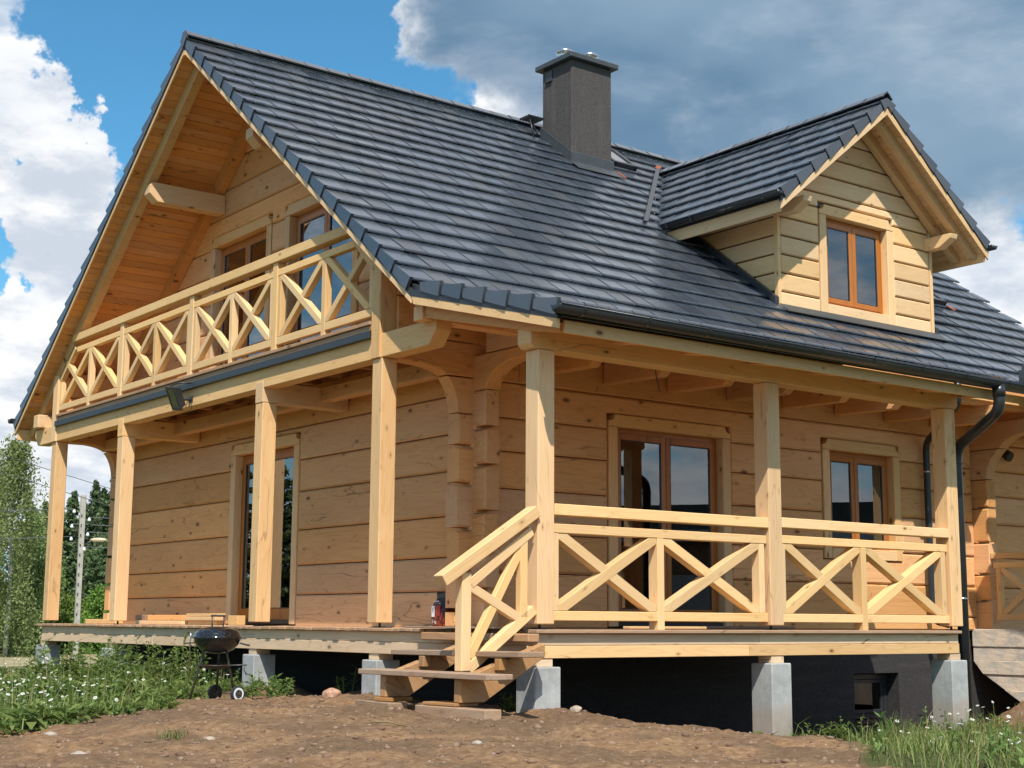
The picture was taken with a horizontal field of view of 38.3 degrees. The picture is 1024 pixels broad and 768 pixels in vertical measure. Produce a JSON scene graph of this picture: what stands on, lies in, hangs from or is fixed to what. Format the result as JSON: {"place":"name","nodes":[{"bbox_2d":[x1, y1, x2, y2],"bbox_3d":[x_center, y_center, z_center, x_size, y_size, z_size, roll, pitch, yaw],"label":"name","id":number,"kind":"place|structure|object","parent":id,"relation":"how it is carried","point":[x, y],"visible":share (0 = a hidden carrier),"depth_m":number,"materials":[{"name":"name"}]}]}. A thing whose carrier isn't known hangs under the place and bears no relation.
{"place":"outdoors","nodes":[
{"label":"outdoors","id":0,"kind":"place"},
{"bbox_2d":[431,591,453,625],"bbox_3d":[-0.796,2.576,16.840,0.188,0.412,0.292,7,-11,-37],"label":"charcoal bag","id":1,"kind":"object","parent":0,"point":[439,609],"visible":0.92,"depth_m":16.77,"materials":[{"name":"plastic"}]},
{"bbox_2d":[0,644,1023,767],"bbox_3d":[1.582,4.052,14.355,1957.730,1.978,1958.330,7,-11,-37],"label":"ground","id":2,"kind":"structure","parent":0,"point":[767,747],"depth_m":10.41,"materials":[{"name":"brown soil"}]},
{"bbox_2d":[0,466,20,653],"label":"birch tree","id":3,"kind":"object","parent":2,"relation":"on","point":[4,574],"visible":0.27,"depth_m":94.94,"materials":[{"name":"green plant"}]},
{"bbox_2d":[0,429,48,656],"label":"birch tree","id":4,"kind":"object","parent":2,"relation":"on","point":[10,487],"visible":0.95,"depth_m":91.28,"materials":[{"name":"green plant"}]},
{"bbox_2d":[0,595,60,652],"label":"bush","id":5,"kind":"object","parent":2,"relation":"on","point":[34,633],"visible":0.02,"depth_m":97.94,"materials":[{"name":"green plant"}]},
{"bbox_2d":[3,505,67,654],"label":"birch tree","id":6,"kind":"object","parent":2,"relation":"on","point":[39,568],"visible":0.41,"depth_m":96.58,"materials":[{"name":"green plant"}]},
{"bbox_2d":[42,501,48,552],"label":"spruce tree","id":7,"kind":"object","parent":2,"relation":"on","point":[46,502],"visible":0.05,"depth_m":127.64,"materials":[{"name":"green plant"}]},
{"bbox_2d":[25,518,69,562],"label":"pine tree","id":8,"kind":"object","parent":2,"relation":"on","point":[65,549],"visible":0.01,"depth_m":122.89,"materials":[{"name":"green plant"}]},
{"bbox_2d":[44,731,56,734],"bbox_3d":[-3.367,2.558,10.739,0.091,0.048,0.072,7,-11,-37],"label":"stone","id":9,"kind":"object","parent":2,"relation":"on","point":[50,733],"visible":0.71,"depth_m":10.72,"materials":[{"name":"white stone"}]},
{"bbox_2d":[35,564,73,652],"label":"bush","id":10,"kind":"object","parent":2,"relation":"on","point":[63,586],"visible":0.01,"depth_m":103.36,"materials":[{"name":"green plant"}]},
{"bbox_2d":[36,585,86,652],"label":"bush","id":11,"kind":"object","parent":2,"relation":"on","point":[66,602],"visible":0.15,"depth_m":101.12,"materials":[{"name":"green plant"}]},
{"bbox_2d":[41,490,88,622],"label":"pine tree","id":12,"kind":"object","parent":2,"relation":"on","point":[73,502],"visible":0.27,"depth_m":121.08,"materials":[{"name":"green plant"}]},
{"bbox_2d":[46,598,101,652],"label":"bush","id":13,"kind":"object","parent":2,"relation":"on","point":[82,603],"visible":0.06,"depth_m":101.87,"materials":[{"name":"green plant"}]},
{"bbox_2d":[60,544,88,643],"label":"pine tree","id":14,"kind":"object","parent":2,"relation":"on","point":[70,564],"visible":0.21,"depth_m":112.76,"materials":[{"name":"green plant"}]},
{"bbox_2d":[71,751,86,753],"bbox_3d":[-2.868,2.456,9.741,0.122,0.059,0.090,7,-11,-37],"label":"stone","id":15,"kind":"object","parent":2,"relation":"on","point":[79,752],"visible":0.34,"depth_m":9.72,"materials":[{"name":"beige stone"}]},
{"bbox_2d":[67,554,106,599],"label":"pine tree","id":16,"kind":"object","parent":2,"relation":"on","point":[98,573],"visible":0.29,"depth_m":108.74,"materials":[{"name":"green plant"}]},
{"bbox_2d":[70,495,106,658],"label":"utility pole","id":17,"kind":"object","parent":2,"relation":"on","point":[81,538],"visible":0.94,"depth_m":72.35,"materials":[{"name":"concrete"}]},
{"bbox_2d":[7,536,70,538],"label":"overhead wire","id":18,"kind":"object","parent":17,"relation":"attached to","point":[34,537],"visible":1,"depth_m":71.61,"materials":[{"name":"grey metal"}]},
{"bbox_2d":[8,509,70,510],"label":"overhead wire","id":19,"kind":"object","parent":17,"relation":"attached to","point":[31,510],"visible":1,"depth_m":71.51,"materials":[{"name":"grey metal"}]},
{"bbox_2d":[0,454,109,488],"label":"overhead wire","id":20,"kind":"object","parent":17,"relation":"attached to","point":[50,470],"visible":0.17,"depth_m":55.02,"materials":[{"name":"black metal"}]},
{"bbox_2d":[1,472,109,505],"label":"overhead wire","id":21,"kind":"object","parent":17,"relation":"attached to","point":[49,487],"visible":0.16,"depth_m":53.11,"materials":[{"name":"black metal"}]},
{"bbox_2d":[72,479,105,593],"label":"spruce tree","id":22,"kind":"object","parent":2,"relation":"on","point":[95,492],"visible":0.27,"depth_m":119.46,"materials":[{"name":"green plant"}]},
{"bbox_2d":[69,583,110,653],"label":"bush","id":23,"kind":"object","parent":2,"relation":"on","point":[95,604],"visible":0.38,"depth_m":100.03,"materials":[{"name":"green plant"}]},
{"bbox_2d":[73,536,111,649],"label":"pine tree","id":24,"kind":"object","parent":2,"relation":"on","point":[102,551],"visible":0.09,"depth_m":111.15,"materials":[{"name":"green plant"}]},
{"bbox_2d":[73,479,114,588],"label":"pine tree","id":25,"kind":"object","parent":2,"relation":"on","point":[101,514],"visible":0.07,"depth_m":117.01,"materials":[{"name":"green plant"}]},
{"bbox_2d":[96,487,107,544],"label":"spruce tree","id":26,"kind":"object","parent":2,"relation":"on","point":[104,490],"visible":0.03,"depth_m":126.84,"materials":[{"name":"green plant"}]},
{"bbox_2d":[0,642,227,708],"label":"seed stalks","id":27,"kind":"object","parent":2,"relation":"on","point":[78,683],"visible":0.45,"depth_m":15.37,"materials":[{"name":"green plant"}]},
{"bbox_2d":[0,658,238,729],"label":"daisy stems","id":28,"kind":"object","parent":2,"relation":"on","point":[46,701],"visible":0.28,"depth_m":15.98,"materials":[{"name":"green plant"}]},
{"bbox_2d":[0,656,239,706],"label":"daisies","id":29,"kind":"object","parent":28,"relation":"attached to","point":[74,686],"visible":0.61,"depth_m":15.85,"materials":[{"name":"white plant"}]},
{"bbox_2d":[0,668,262,734],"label":"wild grass","id":30,"kind":"structure","parent":2,"relation":"on","point":[122,710],"depth_m":14.04,"materials":[{"name":"green plant"}]},
{"bbox_2d":[0,635,293,736],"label":"weeds","id":31,"kind":"object","parent":2,"relation":"on","point":[33,719],"visible":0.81,"depth_m":16.55,"materials":[{"name":"green plant"}]},
{"bbox_2d":[143,632,194,680],"bbox_3d":[-4.379,3.577,19.082,0.573,0.741,0.844,-5,-11,32],"label":"weed","id":32,"kind":"object","parent":2,"relation":"on","point":[182,648],"visible":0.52,"depth_m":19.09,"materials":[{"name":"green plant"}]},
{"bbox_2d":[156,727,187,739],"bbox_3d":[-2.428,2.522,10.642,0.266,0.116,0.295,7,-11,-37],"label":"grass tuft","id":33,"kind":"object","parent":2,"relation":"on","point":[175,735],"visible":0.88,"depth_m":10.66,"materials":[{"name":"green plant"}]},
{"bbox_2d":[203,736,214,740],"bbox_3d":[-2.161,2.535,10.521,0.084,0.038,0.061,7,-11,-37],"label":"stone","id":34,"kind":"object","parent":2,"relation":"on","point":[208,738],"visible":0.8,"depth_m":10.50,"materials":[{"name":"beige stone"}]},
{"bbox_2d":[184,615,249,699],"bbox_3d":[-3.146,2.918,15.673,0.604,0.913,0.520,7,-11,-37],"label":"kettle grill","id":35,"kind":"object","parent":2,"relation":"on","point":[219,640],"visible":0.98,"depth_m":15.56,"materials":[{"name":"black metal"}]},
{"bbox_2d":[188,633,191,683],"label":"grill tongs","id":36,"kind":"object","parent":35,"relation":"hanging from","point":[189,658],"visible":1,"depth_m":15.65,"materials":[{"name":"metal"}]},
{"bbox_2d":[244,673,294,698],"bbox_3d":[-2.651,3.363,16.352,0.393,0.324,0.751,-4,-10,26],"label":"weed","id":37,"kind":"object","parent":2,"relation":"on","point":[276,692],"visible":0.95,"depth_m":16.36,"materials":[{"name":"green plant"}]},
{"bbox_2d":[247,670,293,694],"bbox_3d":[-2.826,3.502,17.170,0.612,0.324,0.332,-2,-10,15],"label":"weed","id":38,"kind":"object","parent":2,"relation":"on","point":[256,691],"visible":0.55,"depth_m":17.19,"materials":[{"name":"green plant"}]},
{"bbox_2d":[322,688,340,697],"bbox_3d":[-1.957,3.377,15.996,0.227,0.153,0.184,7,-11,-37],"label":"stone","id":39,"kind":"object","parent":2,"relation":"on","point":[331,692],"visible":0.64,"depth_m":15.93,"materials":[{"name":"stone"}]},
{"bbox_2d":[334,665,359,692],"bbox_3d":[-1.883,3.383,16.799,0.340,0.361,0.184,6,-11,-29],"label":"weed","id":40,"kind":"object","parent":2,"relation":"on","point":[343,688],"visible":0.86,"depth_m":16.79,"materials":[{"name":"green plant"}]},
{"bbox_2d":[355,699,407,708],"bbox_3d":[-1.222,3.056,13.710,0.200,0.204,0.680,6,-11,-32],"label":"timber block","id":41,"kind":"object","parent":2,"relation":"on","point":[379,703],"depth_m":13.55,"materials":[{"name":"brown wood"}]},
{"bbox_2d":[374,696,411,701],"bbox_3d":[-1.105,2.932,13.718,0.240,0.036,0.270,-8,-12,41],"label":"timber block","id":42,"kind":"object","parent":41,"relation":"on","point":[393,699],"depth_m":13.62,"materials":[{"name":"brown wood"}]},
{"bbox_2d":[358,506,556,702],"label":"wooden stairs","id":43,"kind":"structure","parent":42,"relation":"on","point":[467,658],"depth_m":13.34,"materials":[{"name":"brown wood"}]},
{"bbox_2d":[370,721,406,726],"bbox_3d":[-0.957,2.624,11.371,0.287,0.045,0.028,0,-9,2],"label":"dry stick","id":44,"kind":"object","parent":2,"relation":"on","point":[388,722],"visible":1,"depth_m":11.37,"materials":[{"name":"beige wood"}]},
{"bbox_2d":[0,694,857,767],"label":"pebbles","id":45,"kind":"object","parent":2,"relation":"on","point":[246,760],"visible":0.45,"depth_m":10.43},
{"bbox_2d":[0,690,866,767],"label":"soil clods","id":46,"kind":"object","parent":2,"relation":"on","point":[456,744],"visible":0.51,"depth_m":10.44,"materials":[{"name":"brown soil"}]},
{"bbox_2d":[415,704,500,719],"bbox_3d":[-0.473,2.891,12.685,0.180,0.212,1.000,8,-12,-39],"label":"timber block","id":47,"kind":"object","parent":2,"relation":"on","point":[470,712],"depth_m":12.53,"materials":[{"name":"brown wood"}]},
{"bbox_2d":[423,701,477,706],"bbox_3d":[-0.541,2.800,12.901,0.270,0.028,0.440,9,-13,-43],"label":"timber block","id":48,"kind":"object","parent":47,"relation":"on","point":[445,703],"depth_m":12.80,"materials":[{"name":"brown wood"}]},
{"bbox_2d":[472,740,481,744],"bbox_3d":[-0.234,2.417,9.921,0.077,0.034,0.054,7,-11,-37],"label":"stone","id":49,"kind":"object","parent":2,"relation":"on","point":[477,742],"visible":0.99,"depth_m":9.90,"materials":[{"name":"beige stone"}]},
{"bbox_2d":[498,692,515,711],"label":"weed","id":50,"kind":"object","parent":2,"relation":"on","point":[512,707],"visible":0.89,"depth_m":14.03,"materials":[{"name":"green plant"}]},
{"bbox_2d":[8,30,1023,738],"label":"log house","id":51,"kind":"structure","parent":2,"relation":"on","point":[408,344],"depth_m":19.57,"materials":[{"name":"wood"}]},
{"bbox_2d":[85,619,122,623],"bbox_3d":[-6.601,3.841,23.823,0.130,0.072,1.300,7,-11,-36],"label":"timber offcut","id":52,"kind":"object","parent":51,"relation":"on","point":[97,621],"visible":0.82,"depth_m":23.77,"materials":[{"name":"brown wood"}]},
{"bbox_2d":[136,620,187,624],"bbox_3d":[-5.246,3.577,22.085,0.130,0.056,1.700,7,-11,-36],"label":"timber offcut","id":53,"kind":"object","parent":51,"relation":"on","point":[163,622],"visible":0.94,"depth_m":21.86,"materials":[{"name":"brown wood"}]},
{"bbox_2d":[135,615,147,619],"bbox_3d":[-5.723,3.634,22.916,0.130,0.082,0.400,7,-11,-36],"label":"timber offcut","id":54,"kind":"object","parent":53,"relation":"on","point":[141,617],"visible":0.78,"depth_m":22.84,"materials":[{"name":"brown wood"}]},
{"bbox_2d":[148,615,189,620],"bbox_3d":[-5.188,3.531,22.250,0.130,0.080,1.240,7,-12,-37],"label":"timber offcut","id":55,"kind":"object","parent":53,"relation":"on","point":[166,617],"visible":0.86,"depth_m":22.13,"materials":[{"name":"brown wood"}]},
{"bbox_2d":[165,382,192,411],"bbox_3d":[-4.561,0.182,20.135,0.305,0.396,0.337,7,-11,-37],"label":"floodlight","id":56,"kind":"object","parent":51,"relation":"attached to","point":[177,399],"visible":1,"depth_m":20.07,"materials":[{"name":"black metal"}]},
{"bbox_2d":[188,621,224,624],"bbox_3d":[-4.371,3.412,21.041,0.130,0.058,0.920,7,-11,-36],"label":"timber offcut","id":57,"kind":"object","parent":51,"relation":"on","point":[204,622],"visible":0.9,"depth_m":20.91,"materials":[{"name":"brown wood"}]},
{"bbox_2d":[185,617,222,620],"bbox_3d":[-4.397,3.351,21.019,0.130,0.050,1.020,7,-11,-36],"label":"timber offcut","id":58,"kind":"object","parent":57,"relation":"on","point":[204,618],"visible":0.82,"depth_m":20.86,"materials":[{"name":"brown wood"}]},
{"bbox_2d":[186,613,225,616],"bbox_3d":[-4.374,3.301,21.031,0.130,0.047,1.000,7,-12,-37],"label":"timber offcut","id":59,"kind":"object","parent":58,"relation":"on","point":[198,614],"visible":0.86,"depth_m":20.96,"materials":[{"name":"brown wood"}]},
{"bbox_2d":[228,616,244,624],"bbox_3d":[-3.841,3.298,20.551,0.130,0.133,0.280,7,-11,-36],"label":"timber offcut","id":60,"kind":"object","parent":51,"relation":"on","point":[236,620],"visible":0.86,"depth_m":20.46,"materials":[{"name":"brown wood"}]},
{"bbox_2d":[206,215,272,369],"bbox_3d":[-4.049,-1.111,22.163,0.196,2.535,1.990,7,-11,-37],"label":"balcony door","id":61,"kind":"structure","parent":51,"relation":"in","point":[249,243],"depth_m":22.29,"materials":[{"name":"brown wood"}]},
{"bbox_2d":[225,433,306,623],"bbox_3d":[-3.466,2.082,20.839,0.196,2.595,2.050,7,-11,-37],"label":"patio door","id":62,"kind":"structure","parent":51,"relation":"in","point":[287,450],"depth_m":20.74,"materials":[{"name":"brown wood"}]},
{"bbox_2d":[284,195,360,345],"bbox_3d":[-2.583,-1.412,20.249,0.196,2.535,2.050,7,-11,-37],"label":"balcony door","id":63,"kind":"structure","parent":51,"relation":"in","point":[306,219],"depth_m":20.65,"materials":[{"name":"brown wood"}]},
{"bbox_2d":[623,626,706,628],"bbox_3d":[1.660,2.635,15.920,1.100,0.028,0.120,7,-11,-35],"label":"loose plank","id":64,"kind":"object","parent":51,"relation":"on","point":[644,627],"visible":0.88,"depth_m":15.86,"materials":[{"name":"brown wood"}]},
{"bbox_2d":[603,414,732,626],"bbox_3d":[1.974,1.763,18.673,2.110,2.600,0.196,7,-11,-37],"label":"patio door","id":65,"kind":"structure","parent":51,"relation":"in","point":[653,464],"depth_m":18.75,"materials":[{"name":"brown wood"}]},
{"bbox_2d":[674,626,794,628],"bbox_3d":[2.564,3.030,18.340,2.700,0.031,0.140,7,-12,-37],"label":"loose plank","id":66,"kind":"object","parent":51,"relation":"on","point":[750,627],"visible":0.64,"depth_m":18.53,"materials":[{"name":"brown wood"}]},
{"bbox_2d":[816,204,895,324],"bbox_3d":[5.064,-1.737,21.842,1.660,1.620,0.196,7,-11,-37],"label":"window","id":67,"kind":"structure","parent":51,"relation":"in","point":[856,261],"depth_m":21.88,"materials":[{"name":"brown wood"}]},
{"bbox_2d":[817,438,902,561],"bbox_3d":[4.928,1.666,20.950,1.670,1.665,0.196,7,-11,-37],"label":"window","id":68,"kind":"structure","parent":51,"relation":"in","point":[860,481],"depth_m":21.02,"materials":[{"name":"brown wood"}]},
{"bbox_2d":[854,673,900,724],"bbox_3d":[5.060,4.441,20.798,0.950,0.670,0.310,7,-11,-37],"label":"basement window","id":69,"kind":"structure","parent":51,"relation":"in","point":[870,690],"depth_m":20.95,"materials":[{"name":"black glass"}]},
{"bbox_2d":[1001,450,1013,461],"bbox_3d":[7.726,1.120,22.957,0.170,0.192,0.166,7,-11,-37],"label":"wall lamp","id":70,"kind":"object","parent":51,"relation":"attached to","point":[1008,455],"visible":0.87,"depth_m":22.91,"materials":[{"name":"black plastic"}]},
{"bbox_2d":[570,705,581,712],"bbox_3d":[0.589,2.987,13.485,0.125,0.088,0.107,7,-11,-37],"label":"stone","id":71,"kind":"object","parent":2,"relation":"on","point":[576,708],"visible":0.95,"depth_m":13.45,"materials":[{"name":"beige stone"}]},
{"bbox_2d":[803,719,854,740],"bbox_3d":[3.258,3.571,15.087,0.561,0.280,0.435,-1,-9,11],"label":"weed","id":72,"kind":"object","parent":2,"relation":"on","point":[845,736],"visible":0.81,"depth_m":15.02,"materials":[{"name":"green plant"}]},
{"bbox_2d":[883,710,916,740],"bbox_3d":[4.004,3.594,15.345,0.487,0.398,0.540,-6,-11,33],"label":"grass tuft","id":73,"kind":"object","parent":2,"relation":"on","point":[895,731],"visible":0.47,"depth_m":15.36,"materials":[{"name":"green plant"}]},
{"bbox_2d":[835,700,1023,767],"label":"dry grass","id":74,"kind":"structure","parent":2,"relation":"on","point":[949,735],"depth_m":10.33,"materials":[{"name":"green plant"}]},
{"bbox_2d":[837,706,1023,767],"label":"meadow weeds","id":75,"kind":"object","parent":2,"relation":"on","point":[990,737],"visible":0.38,"depth_m":12.37,"materials":[{"name":"green plant"}]},
{"bbox_2d":[868,702,1021,743],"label":"meadow daisies","id":76,"kind":"object","parent":2,"relation":"on","point":[966,720],"visible":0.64,"depth_m":15.01,"materials":[{"name":"white plant"}]},
{"bbox_2d":[867,705,1023,753],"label":"meadow daisy stems","id":77,"kind":"object","parent":2,"relation":"on","point":[977,732],"visible":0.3,"depth_m":14.98,"materials":[{"name":"green plant"}]},
{"bbox_2d":[952,710,983,737],"bbox_3d":[5.122,3.813,16.526,0.444,0.369,0.377,7,-11,-37],"label":"grass tuft","id":78,"kind":"object","parent":2,"relation":"on","point":[967,728],"visible":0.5,"depth_m":16.50,"materials":[{"name":"green plant"}]},
{"bbox_2d":[972,629,1023,701],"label":"concrete stairs","id":79,"kind":"structure","parent":2,"relation":"on","point":[999,657],"depth_m":21.62,"materials":[{"name":"concrete"}]},
{"bbox_2d":[990,552,1023,619],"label":"landing railing","id":80,"kind":"object","parent":79,"relation":"on","point":[1004,613],"visible":1,"depth_m":21.82,"materials":[{"name":"brown wood"}]},
{"bbox_2d":[0,0,1023,578],"label":"sky","id":81,"kind":"structure","parent":0,"point":[81,80],"materials":[{"name":"blue"}]},
{"bbox_2d":[773,690,1023,767],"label":"meadow grass","id":82,"kind":"structure","parent":0,"point":[914,746],"depth_m":9.53,"materials":[{"name":"green plant"}]}
]}

